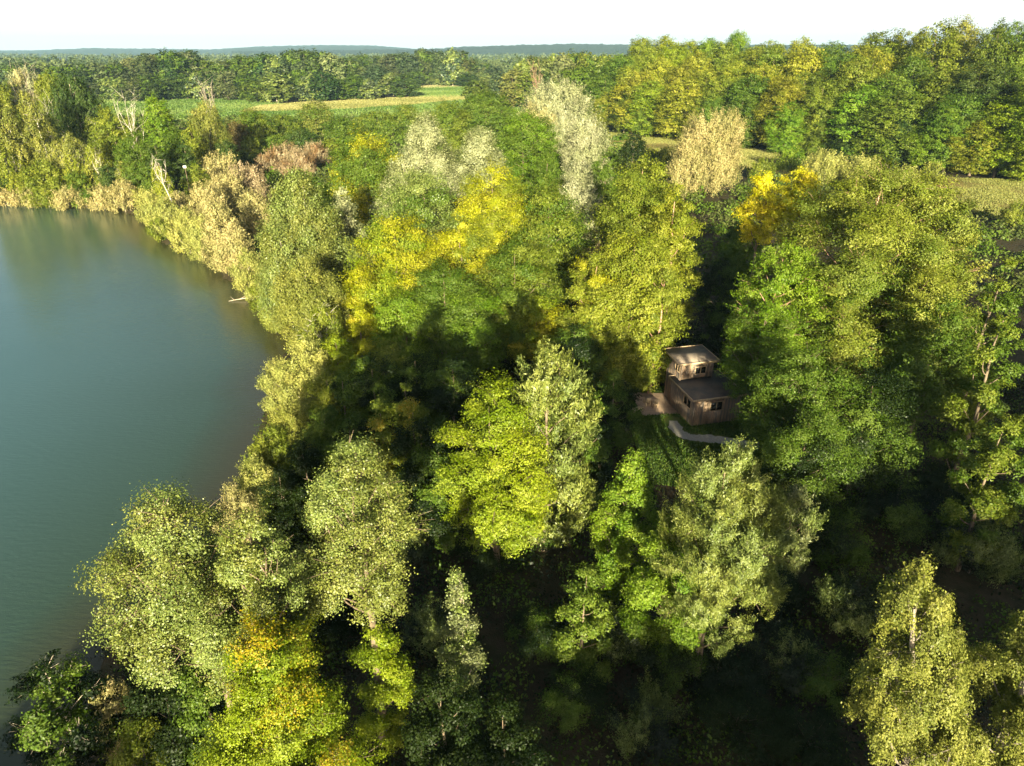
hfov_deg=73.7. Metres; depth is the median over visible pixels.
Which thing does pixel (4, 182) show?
shrub
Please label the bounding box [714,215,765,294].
ash tree
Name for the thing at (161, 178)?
dead tree
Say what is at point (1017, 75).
oak tree
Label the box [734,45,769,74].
oak tree
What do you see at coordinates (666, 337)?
hornbeam tree
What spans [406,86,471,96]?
crop plants
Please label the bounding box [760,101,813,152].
oak tree
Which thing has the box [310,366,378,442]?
ash tree
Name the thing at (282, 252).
poplar tree
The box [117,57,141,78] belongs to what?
maple tree
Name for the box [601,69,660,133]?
maple tree
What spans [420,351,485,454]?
ash tree
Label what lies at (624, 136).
scrub
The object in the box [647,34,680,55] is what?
maple tree
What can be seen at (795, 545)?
willow tree
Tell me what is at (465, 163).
poplar tree
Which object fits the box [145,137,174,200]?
shrub
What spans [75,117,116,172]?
birch tree
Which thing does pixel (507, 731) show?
tree
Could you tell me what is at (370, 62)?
ash tree
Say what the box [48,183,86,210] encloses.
shrub
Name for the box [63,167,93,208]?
shrub
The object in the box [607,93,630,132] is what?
maple tree
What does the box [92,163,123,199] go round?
shrub
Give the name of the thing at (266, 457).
shrub
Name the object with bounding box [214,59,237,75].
ash tree
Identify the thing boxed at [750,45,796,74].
maple tree
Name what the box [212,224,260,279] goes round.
shrub
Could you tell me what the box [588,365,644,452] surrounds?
ash tree
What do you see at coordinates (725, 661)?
shrub
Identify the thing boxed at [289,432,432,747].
poplar tree
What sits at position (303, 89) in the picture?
poplar tree
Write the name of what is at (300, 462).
shrub
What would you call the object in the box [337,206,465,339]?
maple tree
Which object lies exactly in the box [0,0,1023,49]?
sky
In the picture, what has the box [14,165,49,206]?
shrub
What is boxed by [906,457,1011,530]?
shrub
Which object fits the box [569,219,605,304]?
willow tree
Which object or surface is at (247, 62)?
oak tree
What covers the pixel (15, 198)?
shrub
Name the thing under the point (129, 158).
ash tree
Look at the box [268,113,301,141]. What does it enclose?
ash tree
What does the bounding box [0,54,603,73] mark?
distant wood
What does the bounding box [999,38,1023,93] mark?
maple tree
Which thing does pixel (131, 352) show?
water
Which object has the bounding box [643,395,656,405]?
garden table
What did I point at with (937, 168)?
shrub
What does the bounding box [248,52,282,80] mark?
ash tree
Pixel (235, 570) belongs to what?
poplar tree
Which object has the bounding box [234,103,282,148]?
ash tree
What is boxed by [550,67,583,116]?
ash tree
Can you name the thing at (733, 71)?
ash tree
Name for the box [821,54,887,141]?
maple tree
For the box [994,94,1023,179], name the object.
ash tree
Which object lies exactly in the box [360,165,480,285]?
oak tree
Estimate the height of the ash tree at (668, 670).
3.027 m
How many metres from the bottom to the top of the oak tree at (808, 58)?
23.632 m
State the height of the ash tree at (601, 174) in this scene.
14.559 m
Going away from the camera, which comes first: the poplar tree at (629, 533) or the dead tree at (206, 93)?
the poplar tree at (629, 533)
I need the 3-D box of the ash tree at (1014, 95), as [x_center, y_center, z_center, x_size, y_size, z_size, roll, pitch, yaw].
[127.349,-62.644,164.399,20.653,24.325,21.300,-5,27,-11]
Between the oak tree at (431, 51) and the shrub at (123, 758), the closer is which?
the shrub at (123, 758)
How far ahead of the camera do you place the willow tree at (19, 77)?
197.63 m
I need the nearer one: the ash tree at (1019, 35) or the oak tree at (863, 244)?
the oak tree at (863, 244)
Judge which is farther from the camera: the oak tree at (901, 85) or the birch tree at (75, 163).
the oak tree at (901, 85)
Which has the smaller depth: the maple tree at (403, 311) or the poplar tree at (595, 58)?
the maple tree at (403, 311)
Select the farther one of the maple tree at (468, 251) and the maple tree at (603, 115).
the maple tree at (603, 115)
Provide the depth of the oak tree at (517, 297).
64.32 m
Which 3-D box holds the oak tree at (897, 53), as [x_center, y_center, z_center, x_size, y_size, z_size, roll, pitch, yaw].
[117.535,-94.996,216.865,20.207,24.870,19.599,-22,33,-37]
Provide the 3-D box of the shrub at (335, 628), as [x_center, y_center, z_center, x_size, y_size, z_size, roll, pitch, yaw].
[-9.802,12.307,35.827,4.157,3.070,4.298,0,26,0]
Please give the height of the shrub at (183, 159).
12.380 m
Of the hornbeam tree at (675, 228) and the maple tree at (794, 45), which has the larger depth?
the maple tree at (794, 45)
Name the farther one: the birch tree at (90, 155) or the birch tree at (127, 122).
the birch tree at (127, 122)
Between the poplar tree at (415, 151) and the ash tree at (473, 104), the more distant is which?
the ash tree at (473, 104)
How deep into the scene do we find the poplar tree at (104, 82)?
420.16 m
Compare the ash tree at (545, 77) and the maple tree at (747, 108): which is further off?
the ash tree at (545, 77)
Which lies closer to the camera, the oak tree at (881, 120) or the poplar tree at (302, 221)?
the poplar tree at (302, 221)
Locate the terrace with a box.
[634,392,678,415]
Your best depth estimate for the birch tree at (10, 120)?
139.07 m
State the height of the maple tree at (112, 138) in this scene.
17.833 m
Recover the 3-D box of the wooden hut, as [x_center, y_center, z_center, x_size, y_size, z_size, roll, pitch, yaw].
[16.112,0.168,58.270,4.820,4.610,6.392,-6,27,-13]
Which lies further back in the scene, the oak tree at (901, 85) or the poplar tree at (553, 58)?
the poplar tree at (553, 58)
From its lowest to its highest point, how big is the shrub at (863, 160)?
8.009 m
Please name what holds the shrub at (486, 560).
on the ground at (963, 587)
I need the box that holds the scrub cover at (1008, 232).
[144,149,1023,318]
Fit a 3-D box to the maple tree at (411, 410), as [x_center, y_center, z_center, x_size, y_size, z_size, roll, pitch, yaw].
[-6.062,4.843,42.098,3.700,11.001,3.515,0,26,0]
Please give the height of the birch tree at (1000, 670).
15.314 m
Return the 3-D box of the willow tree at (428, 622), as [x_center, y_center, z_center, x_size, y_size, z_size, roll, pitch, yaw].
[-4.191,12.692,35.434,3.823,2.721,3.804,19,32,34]
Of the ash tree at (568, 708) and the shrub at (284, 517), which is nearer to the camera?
the ash tree at (568, 708)
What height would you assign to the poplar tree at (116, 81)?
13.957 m
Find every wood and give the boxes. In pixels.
[0,52,976,66]
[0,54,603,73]
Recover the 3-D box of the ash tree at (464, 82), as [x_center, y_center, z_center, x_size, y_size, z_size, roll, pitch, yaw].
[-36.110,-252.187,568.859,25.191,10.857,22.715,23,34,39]
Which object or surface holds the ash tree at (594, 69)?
on the ground at (963, 587)
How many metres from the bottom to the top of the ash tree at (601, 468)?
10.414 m
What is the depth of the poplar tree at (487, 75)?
571.62 m
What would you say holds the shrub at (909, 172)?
on the ground at (963, 587)
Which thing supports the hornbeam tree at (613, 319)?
on the ground at (963, 587)
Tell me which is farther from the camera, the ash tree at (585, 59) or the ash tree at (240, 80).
the ash tree at (240, 80)
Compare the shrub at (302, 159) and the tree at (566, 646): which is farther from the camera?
the shrub at (302, 159)
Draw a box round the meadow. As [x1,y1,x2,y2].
[608,132,1023,215]
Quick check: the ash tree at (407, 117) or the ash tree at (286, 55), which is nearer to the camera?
the ash tree at (407, 117)
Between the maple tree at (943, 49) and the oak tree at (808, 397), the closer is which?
the oak tree at (808, 397)
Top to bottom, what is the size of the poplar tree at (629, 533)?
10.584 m
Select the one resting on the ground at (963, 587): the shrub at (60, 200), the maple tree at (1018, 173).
the maple tree at (1018, 173)
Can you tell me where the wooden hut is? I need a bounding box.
[663,344,746,425]
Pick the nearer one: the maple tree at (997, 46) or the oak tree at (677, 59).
the maple tree at (997, 46)
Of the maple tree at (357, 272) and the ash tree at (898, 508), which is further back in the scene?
the maple tree at (357, 272)
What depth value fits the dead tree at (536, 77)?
292.67 m
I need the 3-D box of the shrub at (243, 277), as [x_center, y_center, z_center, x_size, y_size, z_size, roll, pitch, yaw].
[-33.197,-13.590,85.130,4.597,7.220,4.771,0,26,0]
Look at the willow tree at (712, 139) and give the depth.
140.48 m
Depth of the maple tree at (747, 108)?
208.55 m
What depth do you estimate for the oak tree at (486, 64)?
599.03 m
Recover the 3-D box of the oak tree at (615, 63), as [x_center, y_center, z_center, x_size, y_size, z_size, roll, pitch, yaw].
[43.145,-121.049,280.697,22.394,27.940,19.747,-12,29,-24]
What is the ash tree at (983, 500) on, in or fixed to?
on the ground at (963, 587)
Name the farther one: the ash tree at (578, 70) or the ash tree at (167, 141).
the ash tree at (578, 70)
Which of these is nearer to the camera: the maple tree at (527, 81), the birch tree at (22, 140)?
the birch tree at (22, 140)
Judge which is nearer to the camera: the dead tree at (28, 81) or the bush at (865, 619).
the bush at (865, 619)
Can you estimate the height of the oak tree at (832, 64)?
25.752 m
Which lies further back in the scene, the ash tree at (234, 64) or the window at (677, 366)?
the ash tree at (234, 64)
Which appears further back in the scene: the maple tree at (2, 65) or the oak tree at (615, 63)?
the maple tree at (2, 65)
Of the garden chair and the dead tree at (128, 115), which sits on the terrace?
the garden chair
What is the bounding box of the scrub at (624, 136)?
[0,111,706,202]
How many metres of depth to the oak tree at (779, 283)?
53.13 m
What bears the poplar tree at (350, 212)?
on the ground at (963, 587)
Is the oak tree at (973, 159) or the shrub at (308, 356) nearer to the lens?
the shrub at (308, 356)
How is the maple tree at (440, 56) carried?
on the ground at (963, 587)
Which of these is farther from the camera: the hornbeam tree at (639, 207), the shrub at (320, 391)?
the hornbeam tree at (639, 207)
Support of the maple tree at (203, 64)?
on the ground at (963, 587)
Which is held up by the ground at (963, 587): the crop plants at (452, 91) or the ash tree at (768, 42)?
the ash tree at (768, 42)
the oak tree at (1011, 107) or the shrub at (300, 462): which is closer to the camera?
the shrub at (300, 462)
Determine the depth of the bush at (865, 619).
35.62 m
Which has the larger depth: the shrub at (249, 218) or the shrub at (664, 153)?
the shrub at (664, 153)
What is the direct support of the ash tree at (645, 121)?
on the ground at (963, 587)
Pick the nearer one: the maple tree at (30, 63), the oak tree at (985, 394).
the oak tree at (985, 394)
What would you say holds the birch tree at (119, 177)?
on the ground at (963, 587)
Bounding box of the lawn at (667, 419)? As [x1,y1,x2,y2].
[627,368,765,486]
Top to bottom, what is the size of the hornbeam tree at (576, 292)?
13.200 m
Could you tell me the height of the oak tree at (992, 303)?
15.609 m
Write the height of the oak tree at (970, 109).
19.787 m
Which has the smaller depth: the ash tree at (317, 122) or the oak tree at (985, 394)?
the oak tree at (985, 394)
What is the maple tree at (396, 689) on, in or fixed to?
on the ground at (963, 587)
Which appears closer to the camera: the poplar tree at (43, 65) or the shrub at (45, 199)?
the shrub at (45, 199)
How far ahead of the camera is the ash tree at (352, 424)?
42.82 m
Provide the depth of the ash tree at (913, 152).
170.46 m
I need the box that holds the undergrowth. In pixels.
[84,309,1023,765]
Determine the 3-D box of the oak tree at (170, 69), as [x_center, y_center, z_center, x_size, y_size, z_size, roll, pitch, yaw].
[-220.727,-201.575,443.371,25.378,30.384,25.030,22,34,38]
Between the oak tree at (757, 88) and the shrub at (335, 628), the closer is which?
the shrub at (335, 628)
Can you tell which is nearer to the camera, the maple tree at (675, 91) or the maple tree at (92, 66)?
the maple tree at (675, 91)
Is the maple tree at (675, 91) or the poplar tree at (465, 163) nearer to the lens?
the poplar tree at (465, 163)
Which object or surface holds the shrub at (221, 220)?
on the ground at (963, 587)
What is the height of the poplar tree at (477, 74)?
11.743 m
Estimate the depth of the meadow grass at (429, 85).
580.95 m
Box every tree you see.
[0,62,14,95]
[0,62,45,94]
[0,79,27,143]
[0,91,39,177]
[0,110,28,184]
[0,142,38,198]
[0,648,127,765]
[4,65,54,124]
[9,60,39,101]
[13,86,55,161]
[15,91,63,183]
[15,117,51,178]
[17,61,41,73]
[30,62,51,73]
[31,69,80,138]
[35,65,73,95]
[39,113,71,159]
[45,139,95,183]
[46,72,113,159]
[58,61,97,89]
[58,130,106,192]
[61,152,94,198]
[68,474,292,758]
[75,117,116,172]
[76,82,105,98]
[82,62,115,92]
[84,143,115,187]
[92,76,117,98]
[93,103,124,169]
[99,61,134,86]
[106,77,133,100]
[111,89,144,142]
[111,126,170,195]
[114,158,140,198]
[115,76,149,100]
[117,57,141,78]
[118,116,149,176]
[127,53,165,94]
[130,73,169,99]
[137,93,181,179]
[139,54,166,78]
[149,162,182,203]
[153,48,190,85]
[153,159,174,206]
[158,122,199,181]
[159,76,186,98]
[164,49,205,79]
[171,76,193,98]
[172,656,253,765]
[176,124,209,166]
[177,48,210,73]
[183,72,212,99]
[185,97,234,161]
[189,59,216,95]
[189,606,395,765]
[196,78,216,139]
[199,61,237,92]
[200,503,324,765]
[205,75,227,97]
[210,73,242,99]
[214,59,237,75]
[226,54,252,76]
[228,73,258,98]
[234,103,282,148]
[236,54,266,79]
[237,80,270,101]
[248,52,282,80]
[249,164,362,311]
[250,72,297,101]
[251,215,332,331]
[258,55,291,81]
[265,255,354,357]
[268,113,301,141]
[274,73,292,98]
[279,48,297,74]
[287,47,327,88]
[288,68,308,99]
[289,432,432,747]
[293,73,324,100]
[295,98,336,142]
[296,302,357,376]
[301,49,328,72]
[307,70,340,101]
[310,183,353,268]
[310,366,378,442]
[314,52,348,92]
[318,123,409,228]
[320,114,361,148]
[323,410,379,511]
[324,78,352,99]
[325,58,359,87]
[327,186,376,282]
[336,262,391,335]
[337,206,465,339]
[337,350,405,451]
[338,304,389,374]
[341,74,369,98]
[341,619,415,756]
[342,58,366,90]
[347,55,367,70]
[354,52,370,65]
[355,109,398,137]
[356,394,410,508]
[358,66,378,79]
[358,78,382,98]
[358,281,443,375]
[359,65,389,95]
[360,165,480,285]
[363,55,388,72]
[364,150,440,239]
[372,54,403,85]
[375,508,437,566]
[378,72,404,95]
[384,379,434,509]
[385,52,406,75]
[385,415,470,549]
[387,73,424,97]
[388,349,449,435]
[390,103,421,135]
[391,52,421,78]
[396,106,459,216]
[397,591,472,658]
[397,660,506,765]
[399,255,493,364]
[407,70,424,84]
[411,47,434,84]
[411,439,470,552]
[418,213,505,326]
[420,49,440,84]
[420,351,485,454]
[427,50,444,80]
[428,279,538,377]
[429,73,448,84]
[429,367,562,572]
[430,97,479,158]
[431,564,488,725]
[437,46,466,85]
[446,123,520,220]
[448,156,536,297]
[449,49,479,78]
[456,74,478,86]
[457,86,515,141]
[459,683,553,765]
[460,79,494,103]
[467,59,485,73]
[468,232,570,357]
[472,72,487,79]
[476,63,490,73]
[478,73,493,83]
[479,79,497,100]
[479,335,604,551]
[483,65,506,80]
[487,106,569,204]
[488,74,512,105]
[495,68,529,106]
[498,173,600,312]
[500,599,574,664]
[501,294,571,367]
[509,504,573,550]
[511,58,532,102]
[511,72,545,107]
[516,93,561,170]
[517,74,603,154]
[517,150,568,240]
[525,54,540,88]
[526,56,558,89]
[528,61,542,90]
[529,71,551,101]
[535,660,617,736]
[544,321,613,404]
[546,560,616,685]
[547,53,558,78]
[549,165,602,269]
[550,52,576,93]
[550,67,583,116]
[553,248,621,386]
[556,390,617,529]
[557,65,600,115]
[559,112,613,207]
[565,48,579,65]
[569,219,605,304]
[571,50,597,67]
[577,219,691,393]
[578,73,625,126]
[580,289,664,400]
[583,65,599,92]
[585,146,691,312]
[585,151,621,241]
[587,445,661,606]
[587,594,656,668]
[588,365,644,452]
[590,91,614,129]
[592,54,600,64]
[596,52,611,65]
[597,52,638,99]
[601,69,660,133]
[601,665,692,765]
[603,54,626,65]
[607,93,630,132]
[608,62,645,118]
[617,129,648,177]
[617,510,727,669]
[619,78,670,136]
[622,619,709,701]
[623,37,658,69]
[623,96,661,135]
[625,256,682,393]
[626,36,656,60]
[632,49,673,79]
[636,182,705,346]
[641,55,676,125]
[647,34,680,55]
[647,433,800,680]
[650,77,707,141]
[653,42,697,79]
[659,95,688,139]
[661,56,704,100]
[665,133,709,196]
[668,106,753,195]
[671,93,705,138]
[673,38,700,57]
[682,67,722,93]
[683,49,716,84]
[689,75,737,140]
[692,257,749,315]
[693,37,725,67]
[693,298,744,362]
[696,95,727,143]
[698,40,743,71]
[712,56,748,84]
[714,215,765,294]
[715,61,753,96]
[716,299,802,411]
[717,70,772,146]
[718,237,834,404]
[719,93,765,148]
[722,30,750,60]
[730,338,864,487]
[731,166,788,325]
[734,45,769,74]
[738,60,789,142]
[739,153,977,399]
[746,39,785,64]
[747,44,793,113]
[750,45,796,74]
[751,74,809,151]
[756,404,869,527]
[758,477,829,578]
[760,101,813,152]
[768,164,822,293]
[779,43,831,98]
[779,70,827,130]
[782,35,815,56]
[783,254,932,399]
[788,79,844,155]
[788,641,873,717]
[793,46,826,76]
[801,110,841,155]
[812,48,861,96]
[814,366,927,501]
[816,40,850,73]
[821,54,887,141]
[822,83,888,160]
[823,107,877,160]
[831,41,883,76]
[836,470,951,545]
[841,551,982,765]
[843,46,895,88]
[844,29,901,56]
[847,89,934,164]
[851,167,996,393]
[862,70,927,153]
[866,41,909,72]
[866,290,993,440]
[876,27,931,68]
[876,102,926,166]
[882,52,936,101]
[893,15,977,95]
[900,103,973,169]
[909,65,969,156]
[914,89,995,171]
[927,14,987,86]
[927,289,1023,493]
[934,410,1023,571]
[934,610,1023,765]
[939,62,1008,102]
[943,58,1022,155]
[943,117,1009,175]
[948,255,1022,441]
[958,17,1020,72]
[962,91,1023,176]
[976,61,1023,121]
[983,18,1023,67]
[989,77,1023,158]
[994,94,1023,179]
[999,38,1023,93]
[1001,134,1023,182]
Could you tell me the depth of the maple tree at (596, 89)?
255.01 m
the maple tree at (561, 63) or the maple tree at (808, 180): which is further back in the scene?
the maple tree at (561, 63)
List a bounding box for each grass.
[240,94,472,111]
[385,84,461,90]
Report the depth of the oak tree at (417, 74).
567.75 m
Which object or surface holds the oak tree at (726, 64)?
on the ground at (963, 587)
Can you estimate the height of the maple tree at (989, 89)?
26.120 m
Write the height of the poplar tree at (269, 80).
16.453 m
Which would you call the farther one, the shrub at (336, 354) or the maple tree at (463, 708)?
the shrub at (336, 354)
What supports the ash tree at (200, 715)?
on the ground at (963, 587)
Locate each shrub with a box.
[0,167,18,205]
[0,187,16,206]
[3,187,38,207]
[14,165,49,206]
[27,157,69,206]
[28,186,64,208]
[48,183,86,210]
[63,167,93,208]
[86,182,116,210]
[88,676,147,765]
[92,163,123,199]
[98,712,188,765]
[100,176,139,213]
[112,139,137,174]
[116,653,222,765]
[130,186,158,224]
[141,175,162,193]
[143,194,189,237]
[144,215,171,241]
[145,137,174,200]
[162,204,206,253]
[165,190,195,221]
[169,138,205,191]
[178,160,211,203]
[180,213,217,262]
[181,180,236,230]
[193,149,249,190]
[196,197,247,272]
[199,166,257,216]
[209,482,269,546]
[212,139,244,171]
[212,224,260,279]
[218,118,256,158]
[226,160,271,207]
[226,245,259,301]
[231,449,283,523]
[232,187,275,241]
[238,133,268,165]
[240,422,305,491]
[245,442,282,495]
[246,273,269,312]
[252,151,281,173]
[254,355,306,423]
[256,464,311,546]
[259,296,287,333]
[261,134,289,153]
[262,140,301,166]
[262,393,316,472]
[270,332,334,421]
[275,145,317,176]
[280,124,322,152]
[280,432,328,530]
[290,405,351,507]
[292,584,367,655]
[299,140,331,165]
[300,369,356,431]
[317,329,357,398]
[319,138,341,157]
[357,336,424,401]
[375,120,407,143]
[445,526,529,589]
[496,105,518,123]
[654,146,674,163]
[679,631,775,714]
[735,565,811,630]
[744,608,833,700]
[746,156,777,178]
[774,145,809,172]
[795,147,848,185]
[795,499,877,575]
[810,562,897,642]
[836,152,881,185]
[879,163,920,208]
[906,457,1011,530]
[919,159,947,189]
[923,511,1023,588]
[996,199,1023,227]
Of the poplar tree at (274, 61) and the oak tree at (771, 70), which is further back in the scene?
the poplar tree at (274, 61)
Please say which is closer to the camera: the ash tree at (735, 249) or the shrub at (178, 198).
the ash tree at (735, 249)
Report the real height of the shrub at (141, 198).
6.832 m
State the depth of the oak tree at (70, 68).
438.12 m
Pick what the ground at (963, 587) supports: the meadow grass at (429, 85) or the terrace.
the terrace
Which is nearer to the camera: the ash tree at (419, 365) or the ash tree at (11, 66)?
the ash tree at (419, 365)
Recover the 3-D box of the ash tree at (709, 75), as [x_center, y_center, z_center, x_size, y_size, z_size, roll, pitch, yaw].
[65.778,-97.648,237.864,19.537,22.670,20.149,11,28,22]
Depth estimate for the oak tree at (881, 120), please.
176.45 m
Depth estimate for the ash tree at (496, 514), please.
35.93 m
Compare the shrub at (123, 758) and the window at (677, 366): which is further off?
the window at (677, 366)
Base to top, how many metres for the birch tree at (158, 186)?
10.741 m
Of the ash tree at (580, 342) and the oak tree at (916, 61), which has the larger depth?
the oak tree at (916, 61)
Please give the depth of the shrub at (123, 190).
132.02 m
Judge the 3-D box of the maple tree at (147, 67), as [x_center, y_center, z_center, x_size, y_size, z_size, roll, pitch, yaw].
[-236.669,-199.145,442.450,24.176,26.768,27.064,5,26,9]
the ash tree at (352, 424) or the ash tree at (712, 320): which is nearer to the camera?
the ash tree at (352, 424)
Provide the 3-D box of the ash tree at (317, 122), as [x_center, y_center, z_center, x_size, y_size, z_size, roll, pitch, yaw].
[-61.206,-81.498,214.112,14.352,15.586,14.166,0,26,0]
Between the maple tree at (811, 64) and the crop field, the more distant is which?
the crop field
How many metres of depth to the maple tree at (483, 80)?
374.76 m
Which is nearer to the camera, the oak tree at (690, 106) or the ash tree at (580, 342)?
the ash tree at (580, 342)
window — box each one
[675,362,680,371]
[683,394,690,408]
[695,366,706,374]
[709,401,723,411]
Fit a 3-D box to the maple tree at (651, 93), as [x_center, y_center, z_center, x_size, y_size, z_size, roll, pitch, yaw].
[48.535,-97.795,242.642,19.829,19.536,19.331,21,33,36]
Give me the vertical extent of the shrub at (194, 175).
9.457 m
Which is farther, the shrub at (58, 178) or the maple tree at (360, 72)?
the maple tree at (360, 72)
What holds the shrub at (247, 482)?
on the ground at (963, 587)
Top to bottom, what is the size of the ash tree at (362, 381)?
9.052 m
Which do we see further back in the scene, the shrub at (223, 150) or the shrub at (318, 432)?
the shrub at (223, 150)
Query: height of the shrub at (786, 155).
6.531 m
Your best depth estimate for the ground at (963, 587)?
38.35 m
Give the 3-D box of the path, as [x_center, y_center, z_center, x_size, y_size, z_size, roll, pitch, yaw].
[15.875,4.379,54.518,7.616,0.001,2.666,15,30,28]
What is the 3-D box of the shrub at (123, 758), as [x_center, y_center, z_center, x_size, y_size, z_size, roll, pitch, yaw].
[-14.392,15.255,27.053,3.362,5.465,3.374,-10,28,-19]
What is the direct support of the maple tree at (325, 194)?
on the ground at (963, 587)
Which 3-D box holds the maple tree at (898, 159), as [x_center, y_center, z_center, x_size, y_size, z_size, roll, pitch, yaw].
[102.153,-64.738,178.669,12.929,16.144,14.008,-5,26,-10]
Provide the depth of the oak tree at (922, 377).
50.23 m
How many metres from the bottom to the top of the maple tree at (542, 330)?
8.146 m
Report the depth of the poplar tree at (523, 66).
378.69 m
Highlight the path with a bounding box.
[668,421,758,447]
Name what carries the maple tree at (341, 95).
on the ground at (963, 587)
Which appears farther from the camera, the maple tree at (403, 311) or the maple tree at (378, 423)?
the maple tree at (403, 311)
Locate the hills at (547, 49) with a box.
[232,43,985,57]
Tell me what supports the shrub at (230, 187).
on the ground at (963, 587)
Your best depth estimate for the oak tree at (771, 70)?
216.03 m
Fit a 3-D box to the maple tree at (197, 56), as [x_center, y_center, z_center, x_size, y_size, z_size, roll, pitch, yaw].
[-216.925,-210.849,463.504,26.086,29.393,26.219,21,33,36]
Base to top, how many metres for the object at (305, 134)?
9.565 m
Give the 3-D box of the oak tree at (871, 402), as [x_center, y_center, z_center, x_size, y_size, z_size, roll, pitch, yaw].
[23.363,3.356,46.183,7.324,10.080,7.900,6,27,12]
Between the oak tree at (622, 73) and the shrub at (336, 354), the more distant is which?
the oak tree at (622, 73)
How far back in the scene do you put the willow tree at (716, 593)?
28.79 m
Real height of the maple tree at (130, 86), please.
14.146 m
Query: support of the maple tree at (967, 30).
on the ground at (963, 587)
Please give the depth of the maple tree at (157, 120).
150.31 m
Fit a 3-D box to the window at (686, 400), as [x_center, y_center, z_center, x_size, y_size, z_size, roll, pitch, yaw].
[14.527,1.557,56.575,0.105,0.820,1.320,-6,27,-13]
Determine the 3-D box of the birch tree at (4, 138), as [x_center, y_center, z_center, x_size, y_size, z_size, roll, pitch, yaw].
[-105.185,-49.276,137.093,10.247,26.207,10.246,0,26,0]
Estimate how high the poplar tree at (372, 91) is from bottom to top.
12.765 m
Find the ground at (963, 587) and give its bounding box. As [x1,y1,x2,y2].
[3,55,1023,765]
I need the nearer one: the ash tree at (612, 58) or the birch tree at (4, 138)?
the birch tree at (4, 138)
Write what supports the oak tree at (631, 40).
on the ground at (963, 587)
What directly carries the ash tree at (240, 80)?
on the ground at (963, 587)
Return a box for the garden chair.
[652,399,658,407]
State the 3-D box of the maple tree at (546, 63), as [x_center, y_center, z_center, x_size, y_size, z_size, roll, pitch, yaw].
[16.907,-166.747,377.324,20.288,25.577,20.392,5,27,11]
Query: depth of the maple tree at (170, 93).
420.18 m
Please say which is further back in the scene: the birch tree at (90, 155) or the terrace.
the birch tree at (90, 155)
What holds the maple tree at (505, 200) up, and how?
on the ground at (963, 587)
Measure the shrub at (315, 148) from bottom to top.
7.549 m
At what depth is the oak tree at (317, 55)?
458.81 m
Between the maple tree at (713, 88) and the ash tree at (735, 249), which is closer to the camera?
the ash tree at (735, 249)
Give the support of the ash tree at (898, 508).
on the ground at (963, 587)
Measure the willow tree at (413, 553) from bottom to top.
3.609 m
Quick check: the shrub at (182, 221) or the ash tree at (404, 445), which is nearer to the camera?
the ash tree at (404, 445)
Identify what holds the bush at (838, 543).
on the ground at (963, 587)
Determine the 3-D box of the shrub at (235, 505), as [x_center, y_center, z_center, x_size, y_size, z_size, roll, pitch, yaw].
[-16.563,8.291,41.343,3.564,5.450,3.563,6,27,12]
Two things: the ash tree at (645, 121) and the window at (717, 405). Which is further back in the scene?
the ash tree at (645, 121)
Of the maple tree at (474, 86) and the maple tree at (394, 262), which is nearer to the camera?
the maple tree at (394, 262)
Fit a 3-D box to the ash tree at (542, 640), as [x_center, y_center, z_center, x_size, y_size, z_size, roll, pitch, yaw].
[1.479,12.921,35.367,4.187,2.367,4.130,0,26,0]
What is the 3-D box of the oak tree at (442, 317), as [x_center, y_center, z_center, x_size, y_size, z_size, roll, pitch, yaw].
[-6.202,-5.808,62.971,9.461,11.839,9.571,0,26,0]
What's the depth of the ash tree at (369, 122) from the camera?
234.77 m
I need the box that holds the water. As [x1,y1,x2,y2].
[0,200,287,765]
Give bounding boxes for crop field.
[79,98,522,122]
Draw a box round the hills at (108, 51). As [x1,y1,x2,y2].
[0,45,410,54]
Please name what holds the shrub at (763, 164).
on the ground at (963, 587)
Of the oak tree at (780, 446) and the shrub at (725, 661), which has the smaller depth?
the shrub at (725, 661)
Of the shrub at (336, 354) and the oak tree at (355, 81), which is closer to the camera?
the shrub at (336, 354)
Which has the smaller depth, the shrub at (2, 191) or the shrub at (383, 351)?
the shrub at (383, 351)
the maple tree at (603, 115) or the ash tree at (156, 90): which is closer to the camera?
the maple tree at (603, 115)
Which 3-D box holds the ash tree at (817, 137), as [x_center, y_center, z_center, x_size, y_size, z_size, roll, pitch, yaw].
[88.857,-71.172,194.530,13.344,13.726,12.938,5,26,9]
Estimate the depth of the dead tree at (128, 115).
148.23 m
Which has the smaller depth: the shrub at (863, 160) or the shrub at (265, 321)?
the shrub at (265, 321)
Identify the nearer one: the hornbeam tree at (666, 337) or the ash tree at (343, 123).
the hornbeam tree at (666, 337)
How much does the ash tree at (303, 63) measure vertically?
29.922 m
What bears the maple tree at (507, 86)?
on the ground at (963, 587)
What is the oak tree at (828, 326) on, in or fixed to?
on the ground at (963, 587)
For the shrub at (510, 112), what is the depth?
281.63 m
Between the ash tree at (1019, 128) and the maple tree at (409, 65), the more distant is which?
the maple tree at (409, 65)
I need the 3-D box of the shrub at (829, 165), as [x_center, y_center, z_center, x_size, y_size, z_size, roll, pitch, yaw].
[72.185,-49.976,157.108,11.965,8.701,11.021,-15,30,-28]
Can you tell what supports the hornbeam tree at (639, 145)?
on the ground at (963, 587)
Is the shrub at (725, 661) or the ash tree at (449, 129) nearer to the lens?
the shrub at (725, 661)
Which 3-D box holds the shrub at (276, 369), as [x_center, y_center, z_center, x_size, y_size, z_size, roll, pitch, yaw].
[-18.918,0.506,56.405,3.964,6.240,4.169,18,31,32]
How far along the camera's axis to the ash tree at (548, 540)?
41.91 m

